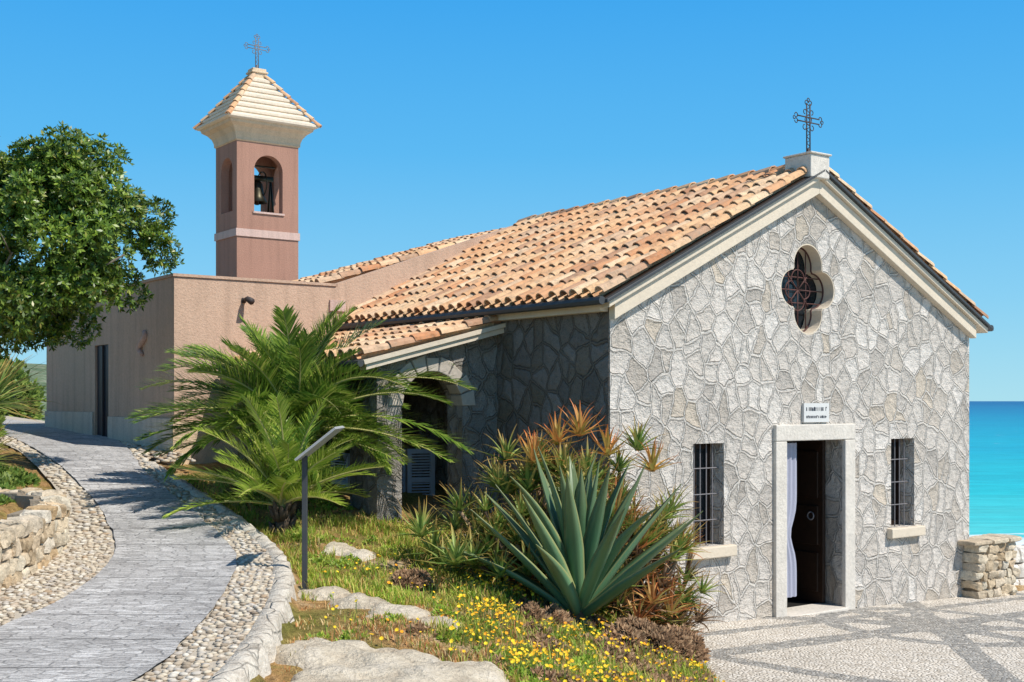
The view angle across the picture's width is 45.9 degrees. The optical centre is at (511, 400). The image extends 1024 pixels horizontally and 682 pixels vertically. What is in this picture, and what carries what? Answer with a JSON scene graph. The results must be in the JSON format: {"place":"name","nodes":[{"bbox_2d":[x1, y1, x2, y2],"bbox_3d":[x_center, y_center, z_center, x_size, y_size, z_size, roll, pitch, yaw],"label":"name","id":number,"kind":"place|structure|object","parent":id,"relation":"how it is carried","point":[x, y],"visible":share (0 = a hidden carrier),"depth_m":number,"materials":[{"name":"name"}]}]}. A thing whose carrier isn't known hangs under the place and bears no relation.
{"place":"outdoors","nodes":[
{"label":"outdoors","id":0,"kind":"place"},
{"bbox_2d":[22,363,46,420],"bbox_3d":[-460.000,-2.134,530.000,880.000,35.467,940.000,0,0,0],"label":"hillside","id":1,"kind":"structure","parent":0,"point":[41,377],"depth_m":407.68,"materials":[{"name":"green plant"}]},
{"bbox_2d":[0,444,1023,681],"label":"ground","id":2,"kind":"structure","parent":0,"point":[317,613],"depth_m":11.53,"materials":[{"name":"plant"}]},
{"bbox_2d":[0,356,46,504],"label":"shrubs","id":3,"kind":"object","parent":2,"relation":"on","point":[15,477],"visible":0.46,"depth_m":27.99,"materials":[{"name":"green plant"}]},
{"bbox_2d":[0,337,64,470],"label":"yucca plants","id":4,"kind":"object","parent":2,"relation":"on","point":[5,380],"visible":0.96,"depth_m":18.91,"materials":[{"name":"green plant"}]},
{"bbox_2d":[0,487,69,588],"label":"stone retaining wall","id":5,"kind":"structure","parent":2,"relation":"on","point":[34,533],"depth_m":10.62,"materials":[{"name":"beige stone"}]},
{"bbox_2d":[0,120,184,360],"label":"broadleaf tree","id":6,"kind":"object","parent":2,"relation":"on","point":[66,187],"visible":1,"depth_m":13.36,"materials":[{"name":"green plant"}]},
{"bbox_2d":[47,278,168,434],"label":"side wall","id":7,"kind":"structure","parent":2,"relation":"on","point":[71,379],"depth_m":17.85,"materials":[{"name":"paint"}]},
{"bbox_2d":[97,345,107,436],"bbox_3d":[-6.258,-0.129,18.645,0.130,1.458,0.646,0,0,-36],"label":"blue door","id":8,"kind":"structure","parent":7,"relation":"attached to","point":[102,390],"depth_m":18.61,"materials":[{"name":"metal"}]},
{"bbox_2d":[136,330,146,355],"bbox_3d":[-5.230,-0.812,17.080,0.100,0.370,0.307,0,0,-36],"label":"wall ornament","id":9,"kind":"object","parent":7,"relation":"attached to","point":[141,342],"depth_m":17.05,"materials":[{"name":"metal"}]},
{"bbox_2d":[104,273,336,291],"bbox_3d":[-5.339,-1.681,19.293,2.440,0.038,6.130,0,0,-36],"label":"parapet coping","id":10,"kind":"object","parent":7,"relation":"on","point":[234,278],"visible":0.5,"depth_m":16.74,"materials":[{"name":"paint"}]},
{"bbox_2d":[0,416,274,681],"bbox_3d":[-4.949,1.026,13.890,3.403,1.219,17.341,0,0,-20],"label":"cobblestone border","id":11,"kind":"object","parent":2,"relation":"on","point":[168,664],"visible":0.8,"depth_m":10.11,"materials":[{"name":"beige stone"}]},
{"bbox_2d":[0,419,236,681],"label":"footpath","id":12,"kind":"structure","parent":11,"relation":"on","point":[146,597],"depth_m":9.71,"materials":[{"name":"grey stone"}]},
{"bbox_2d":[45,411,237,464],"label":"wall plinth","id":13,"kind":"structure","parent":2,"relation":"on","point":[121,428],"depth_m":17.14,"materials":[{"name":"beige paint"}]},
{"bbox_2d":[144,461,296,681],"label":"path kerb","id":14,"kind":"structure","parent":2,"relation":"on","point":[254,655],"depth_m":8.70,"materials":[{"name":"stone"}]},
{"bbox_2d":[193,34,321,280],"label":"bell tower","id":15,"kind":"structure","parent":2,"relation":"on","point":[258,121],"depth_m":24.47,"materials":[{"name":"paint"}]},
{"bbox_2d":[161,390,391,535],"bbox_3d":[-2.536,0.772,12.700,2.291,1.757,2.280,0,0,-18],"label":"young palm","id":16,"kind":"object","parent":2,"relation":"on","point":[283,490],"visible":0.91,"depth_m":12.52,"materials":[{"name":"green plant"}]},
{"bbox_2d":[123,300,478,512],"bbox_3d":[-2.376,0.125,13.732,4.011,2.610,3.187,0,0,0],"label":"palm tree","id":17,"kind":"object","parent":2,"relation":"on","point":[288,363],"visible":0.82,"depth_m":13.28,"materials":[{"name":"green plant"}]},
{"bbox_2d":[294,426,344,589],"bbox_3d":[-1.680,0.980,10.500,0.380,1.514,0.560,0,0,0],"label":"information lectern","id":18,"kind":"object","parent":2,"relation":"on","point":[316,445],"visible":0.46,"depth_m":10.48,"materials":[{"name":"metal"}]},
{"bbox_2d":[169,225,512,459],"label":"front wall","id":19,"kind":"structure","parent":2,"relation":"on","point":[207,311],"depth_m":16.71,"materials":[{"name":"paint"}]},
{"bbox_2d":[242,296,254,304],"bbox_3d":[-3.624,-1.376,16.638,0.109,0.126,0.219,0,0,-36],"label":"wall spotlight","id":20,"kind":"object","parent":19,"relation":"attached to","point":[249,300],"depth_m":16.58,"materials":[{"name":"metal"}]},
{"bbox_2d":[329,300,345,311],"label":"pink plaque wall","id":21,"kind":"structure","parent":19,"relation":"attached to","point":[332,305],"depth_m":17.52,"materials":[{"name":"pink paint"}]},
{"bbox_2d":[321,541,375,560],"bbox_3d":[-1.635,1.561,12.010,0.670,0.261,0.620,0,0,0],"label":"rock outcrop","id":22,"kind":"object","parent":2,"relation":"on","point":[362,554],"visible":0.49,"depth_m":11.98,"materials":[{"name":"beige stone"}]},
{"bbox_2d":[298,586,460,629],"bbox_3d":[-1.075,1.752,9.810,1.470,0.352,1.400,0,0,0],"label":"rock outcrop","id":23,"kind":"object","parent":2,"relation":"on","point":[343,598],"visible":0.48,"depth_m":9.76,"materials":[{"name":"beige stone"}]},
{"bbox_2d":[274,637,508,681],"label":"rock outcrop","id":24,"kind":"object","parent":2,"relation":"on","point":[321,660],"visible":0.9,"depth_m":7.88,"materials":[{"name":"beige stone"}]},
{"bbox_2d":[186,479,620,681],"bbox_3d":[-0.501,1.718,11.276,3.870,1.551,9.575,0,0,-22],"label":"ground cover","id":25,"kind":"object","parent":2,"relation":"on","point":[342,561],"visible":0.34,"depth_m":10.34,"materials":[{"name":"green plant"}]},
{"bbox_2d":[320,551,724,681],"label":"yellow flowers","id":26,"kind":"object","parent":2,"relation":"on","point":[514,660],"visible":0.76,"depth_m":9.35,"materials":[{"name":"yellow plant"}]},
{"bbox_2d":[387,518,715,681],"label":"dry shrubs","id":27,"kind":"object","parent":2,"relation":"on","point":[688,641],"visible":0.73,"depth_m":10.24,"materials":[{"name":"brown plant"}]},
{"bbox_2d":[390,399,725,634],"bbox_3d":[0.454,1.498,11.746,3.417,3.048,2.266,0,0,-15],"label":"aloe bush","id":28,"kind":"object","parent":2,"relation":"on","point":[656,601],"visible":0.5,"depth_m":11.65,"materials":[{"name":"green plant"}]},
{"bbox_2d":[438,447,702,630],"bbox_3d":[0.483,1.508,10.745,2.330,2.208,2.135,0,0,0],"label":"agave plant","id":29,"kind":"object","parent":2,"relation":"on","point":[577,545],"visible":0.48,"depth_m":10.56,"materials":[{"name":"green plant"}]},
{"bbox_2d":[223,98,993,624],"bbox_3d":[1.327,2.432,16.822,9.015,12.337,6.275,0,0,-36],"label":"stone chapel","id":30,"kind":"structure","parent":2,"relation":"on","point":[779,354],"depth_m":14.66,"materials":[{"name":"stone"}]},
{"bbox_2d":[695,443,709,543],"bbox_3d":[2.114,1.085,14.079,0.495,1.170,0.050,0,0,-36],"label":"window frame","id":31,"kind":"structure","parent":30,"relation":"in","point":[708,444],"depth_m":14.18,"materials":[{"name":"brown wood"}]},
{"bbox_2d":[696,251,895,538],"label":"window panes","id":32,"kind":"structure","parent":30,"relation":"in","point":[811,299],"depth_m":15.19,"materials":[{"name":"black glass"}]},
{"bbox_2d":[787,440,824,602],"bbox_3d":[3.806,1.545,15.696,0.075,2.090,0.600,0,0,-36],"label":"door leaf right","id":33,"kind":"structure","parent":30,"relation":"in","point":[807,536],"depth_m":15.59,"materials":[{"name":"brown wood"}]},
{"bbox_2d":[891,439,898,524],"bbox_3d":[5.033,1.085,16.217,0.500,1.170,0.050,0,0,-36],"label":"window frame","id":34,"kind":"structure","parent":30,"relation":"in","point":[892,440],"depth_m":16.32,"materials":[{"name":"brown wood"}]},
{"bbox_2d":[957,534,1022,598],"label":"stone gate pier","id":35,"kind":"structure","parent":2,"relation":"on","point":[989,569],"depth_m":16.80,"materials":[{"name":"beige stone"}]},
{"bbox_2d":[0,0,1023,400],"label":"sky","id":36,"kind":"structure","parent":0,"point":[440,120],"materials":[{"name":"blue"}]},
{"bbox_2d":[691,590,1023,681],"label":"plaza pavement","id":37,"kind":"structure","parent":0,"point":[960,639],"depth_m":12.78,"materials":[{"name":"stone"}]},
{"bbox_2d":[1014,544,1023,584],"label":"sea parapet wall","id":38,"kind":"structure","parent":37,"relation":"on","point":[1019,558],"depth_m":17.86,"materials":[{"name":"stone"}]},
{"bbox_2d":[969,401,1023,544],"bbox_3d":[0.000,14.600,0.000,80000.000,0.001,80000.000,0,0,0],"label":"sea","id":39,"kind":"structure","parent":0,"point":[996,467],"depth_m":260.45,"materials":[{"name":"liquid"}]},
{"bbox_3d":[-0.427,-2.066,20.609,7.293,1.332,1.970,0,0,-36],"label":"rear roof deck","id":40,"kind":"object","parent":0,"visible":0},
{"bbox_2d":[292,228,502,282],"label":"roof tiles","id":41,"kind":"object","parent":40,"relation":"on","point":[339,274],"visible":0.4,"depth_m":18.74,"materials":[{"name":"ceramic"}]}
]}

